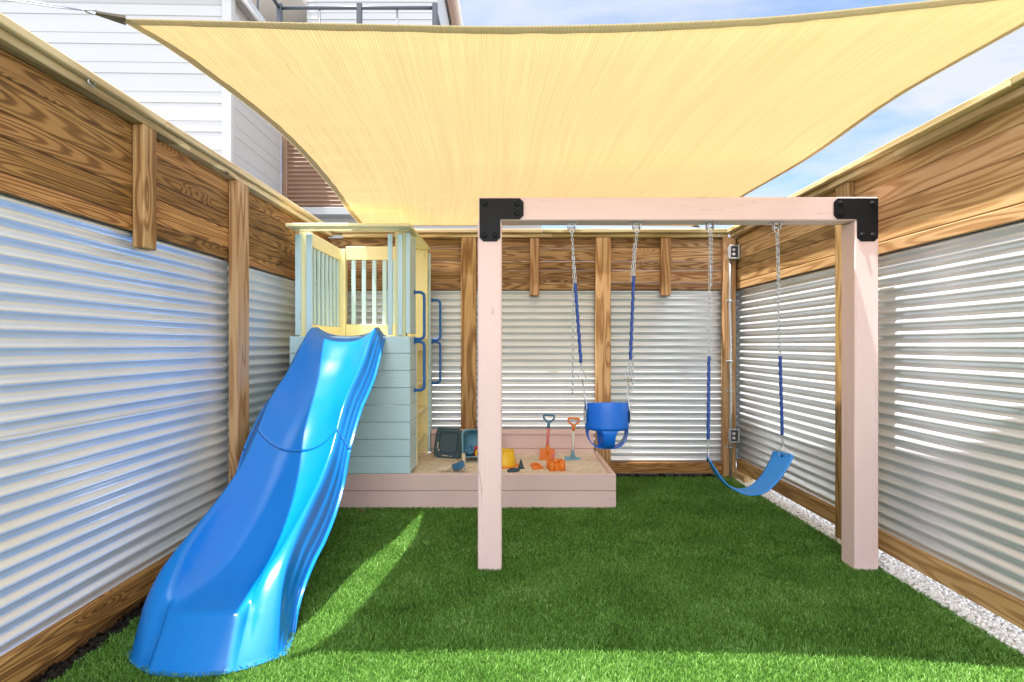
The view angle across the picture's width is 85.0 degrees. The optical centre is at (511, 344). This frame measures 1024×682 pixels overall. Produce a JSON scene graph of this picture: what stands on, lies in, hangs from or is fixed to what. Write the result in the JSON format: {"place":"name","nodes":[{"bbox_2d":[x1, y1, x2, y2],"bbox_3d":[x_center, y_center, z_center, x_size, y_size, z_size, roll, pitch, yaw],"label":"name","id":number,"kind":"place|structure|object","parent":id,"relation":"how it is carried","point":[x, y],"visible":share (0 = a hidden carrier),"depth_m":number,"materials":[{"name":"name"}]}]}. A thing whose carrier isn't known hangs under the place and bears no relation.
{"place":"outdoors","nodes":[
{"label":"outdoors","id":0,"kind":"place"},
{"bbox_2d":[251,0,541,261],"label":"building","id":1,"kind":"structure","parent":0,"point":[305,186],"depth_m":7.56,"materials":[{"name":"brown paint"}]},
{"bbox_2d":[39,476,956,681],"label":"soil","id":2,"kind":"structure","parent":0,"point":[120,628],"depth_m":2.62,"materials":[{"name":"black soil"}]},
{"bbox_2d":[31,601,144,681],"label":"mulch","id":3,"kind":"object","parent":2,"relation":"on","point":[59,668],"visible":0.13,"depth_m":2.42,"materials":[{"name":"soil"}]},
{"bbox_2d":[0,13,337,681],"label":"timber fence","id":4,"kind":"object","parent":2,"relation":"on","point":[132,230],"visible":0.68,"depth_m":2.59,"materials":[{"name":"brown wood"}]},
{"bbox_2d":[328,229,737,476],"bbox_3d":[0.182,0.098,5.628,4.322,2.494,0.145,0,0,0],"label":"timber fence","id":5,"kind":"object","parent":2,"relation":"on","point":[667,431],"visible":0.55,"depth_m":5.67,"materials":[{"name":"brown wood"}]},
{"bbox_2d":[6,0,1023,228],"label":"shade sail","id":6,"kind":"object","parent":5,"relation":"attached to","point":[431,125],"visible":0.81,"depth_m":2.64,"materials":[{"name":"yellow fabric"}]},
{"bbox_2d":[726,245,739,477],"bbox_3d":[2.188,0.177,5.532,0.105,2.315,0.084,0,0,0],"label":"electrical conduit","id":7,"kind":"object","parent":5,"relation":"attached to","point":[733,433],"visible":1,"depth_m":5.54,"materials":[{"name":"metal"}]},
{"bbox_2d":[727,70,1023,629],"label":"timber fence","id":8,"kind":"object","parent":2,"relation":"on","point":[950,402],"visible":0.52,"depth_m":3.07,"materials":[{"name":"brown wood"}]},
{"bbox_2d":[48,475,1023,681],"bbox_3d":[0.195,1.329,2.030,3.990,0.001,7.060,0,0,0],"label":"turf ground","id":9,"kind":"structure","parent":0,"point":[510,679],"depth_m":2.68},
{"bbox_2d":[127,327,385,677],"bbox_3d":[-1.326,0.593,3.401,0.739,1.471,2.361,0,0,0],"label":"slide","id":10,"kind":"object","parent":9,"relation":"on","point":[227,589],"visible":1,"depth_m":2.95,"materials":[{"name":"blue plastic"}]},
{"bbox_2d":[339,429,615,508],"bbox_3d":[-0.479,1.093,5.048,2.642,0.503,1.055,0,0,0],"label":"sandbox","id":11,"kind":"object","parent":9,"relation":"on","point":[522,490],"visible":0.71,"depth_m":4.52,"materials":[{"name":"pink paint"}]},
{"bbox_2d":[411,452,607,472],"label":"sand","id":12,"kind":"structure","parent":11,"relation":"in","point":[430,462],"depth_m":5.01,"materials":[{"name":"beige sand"}]},
{"bbox_2d":[285,223,441,473],"bbox_3d":[-1.250,0.087,4.980,1.099,2.076,1.210,0,0,0],"label":"playhouse","id":13,"kind":"object","parent":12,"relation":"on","point":[393,432],"visible":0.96,"depth_m":4.55,"materials":[{"name":"blue paint"}]},
{"bbox_2d":[438,465,450,471],"bbox_3d":[-0.570,1.052,4.724,0.101,0.049,0.073,0,0,-15],"label":"sand scoop","id":14,"kind":"object","parent":12,"relation":"on","point":[444,469],"visible":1,"depth_m":4.71,"materials":[{"name":"beige plastic"}]},
{"bbox_2d":[433,427,461,458],"bbox_3d":[-0.605,0.941,5.336,0.280,0.288,0.119,0,0,0],"label":"toy tray","id":15,"kind":"object","parent":12,"relation":"on","point":[448,443],"visible":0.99,"depth_m":5.32,"materials":[{"name":"grey plastic"}]},
{"bbox_2d":[452,460,464,471],"bbox_3d":[-0.453,1.030,4.731,0.108,0.092,0.090,0,0,-17],"label":"toy bucket","id":16,"kind":"object","parent":12,"relation":"on","point":[460,466],"visible":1,"depth_m":4.71,"materials":[{"name":"blue plastic"}]},
{"bbox_2d":[462,429,477,462],"bbox_3d":[-0.293,0.944,5.220,0.347,0.332,0.300,0,0,0],"label":"toy box","id":17,"kind":"object","parent":12,"relation":"on","point":[469,437],"visible":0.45,"depth_m":5.29,"materials":[{"name":"blue plastic"}]},
{"bbox_2d":[465,445,473,455],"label":"toy tower","id":18,"kind":"structure","parent":17,"relation":"in","point":[469,450],"depth_m":5.11,"materials":[{"name":"blue plastic"}]},
{"bbox_2d":[474,446,477,457],"bbox_3d":[-0.309,0.991,5.156,0.113,0.114,0.044,0,0,0],"label":"toy ring","id":19,"kind":"object","parent":17,"relation":"in","point":[475,451],"visible":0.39,"depth_m":5.15,"materials":[{"name":"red plastic"}]},
{"bbox_2d":[502,448,518,468],"bbox_3d":[-0.058,1.009,4.970,0.257,0.148,0.257,0,0,0],"label":"castle bucket","id":20,"kind":"object","parent":12,"relation":"on","point":[508,458],"visible":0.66,"depth_m":4.89,"materials":[{"name":"yellow plastic"}]},
{"bbox_2d":[507,468,519,472],"bbox_3d":[0.013,1.063,4.746,0.110,0.034,0.081,0,0,0],"label":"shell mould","id":21,"kind":"object","parent":12,"relation":"on","point":[512,470],"visible":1,"depth_m":4.72,"materials":[{"name":"grey plastic"}]},
{"bbox_2d":[518,459,523,469],"bbox_3d":[0.078,1.034,4.840,0.060,0.087,0.060,0,0,0],"label":"toy cone","id":22,"kind":"object","parent":12,"relation":"on","point":[520,466],"visible":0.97,"depth_m":4.83,"materials":[{"name":"grey plastic"}]},
{"bbox_2d":[532,465,542,469],"bbox_3d":[0.221,1.064,4.825,0.097,0.037,0.074,0,0,0],"label":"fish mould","id":23,"kind":"object","parent":12,"relation":"on","point":[535,467],"visible":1,"depth_m":4.82,"materials":[{"name":"orange plastic"}]},
{"bbox_2d":[539,414,554,460],"bbox_3d":[0.328,0.869,5.183,0.153,0.449,0.062,0,0,0],"label":"toy spade","id":24,"kind":"object","parent":12,"relation":"on","point":[546,453],"visible":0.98,"depth_m":5.17,"materials":[{"name":"orange plastic"}]},
{"bbox_2d":[546,459,564,471],"bbox_3d":[0.378,1.039,4.820,0.148,0.098,0.131,0,0,-12],"label":"castle mould","id":25,"kind":"object","parent":12,"relation":"on","point":[555,465],"visible":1,"depth_m":4.77,"materials":[{"name":"orange plastic"}]},
{"bbox_2d":[565,417,580,460],"bbox_3d":[0.562,0.883,5.203,0.149,0.410,0.062,0,0,0],"label":"toy digging rake","id":26,"kind":"object","parent":12,"relation":"on","point":[572,456],"visible":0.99,"depth_m":5.20,"materials":[{"name":"blue plastic"}]},
{"bbox_2d":[478,197,877,570],"bbox_3d":[0.975,0.245,3.338,2.351,2.220,0.165,0,0,0],"label":"swing frame","id":27,"kind":"object","parent":9,"relation":"on","point":[856,218],"visible":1,"depth_m":3.27,"materials":[{"name":"pink paint"}]},
{"bbox_2d":[571,232,636,448],"bbox_3d":[0.555,-0.027,3.353,0.342,1.293,0.241,0,0,33],"label":"toddler swing","id":28,"kind":"object","parent":27,"relation":"hanging from","point":[607,422],"visible":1,"depth_m":3.30,"materials":[{"name":"plastic"}]},
{"bbox_2d":[706,232,793,495],"bbox_3d":[1.397,0.108,3.344,0.555,1.564,0.149,0,0,-12],"label":"belt swing","id":29,"kind":"object","parent":27,"relation":"hanging from","point":[774,471],"visible":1,"depth_m":3.35,"materials":[{"name":"blue plastic"}]},
{"bbox_2d":[306,0,1023,261],"label":"sky","id":30,"kind":"structure","parent":0,"point":[1003,59],"materials":[{"name":"blue"}]},
{"bbox_2d":[616,473,728,477],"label":"dark gravel","id":31,"kind":"structure","parent":0,"point":[675,475],"depth_m":5.63,"materials":[{"name":"stone"}]},
{"bbox_2d":[735,479,1023,654],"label":"gravel","id":32,"kind":"structure","parent":0,"point":[1002,630],"depth_m":3.00,"materials":[{"name":"white gravel"}]},
{"label":"ground","id":33,"kind":"structure","parent":0,"visible":0},
{"bbox_2d":[0,0,280,462],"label":"white house","id":34,"kind":"structure","parent":33,"relation":"on","point":[170,86],"depth_m":5.97,"materials":[{"name":"paint"}]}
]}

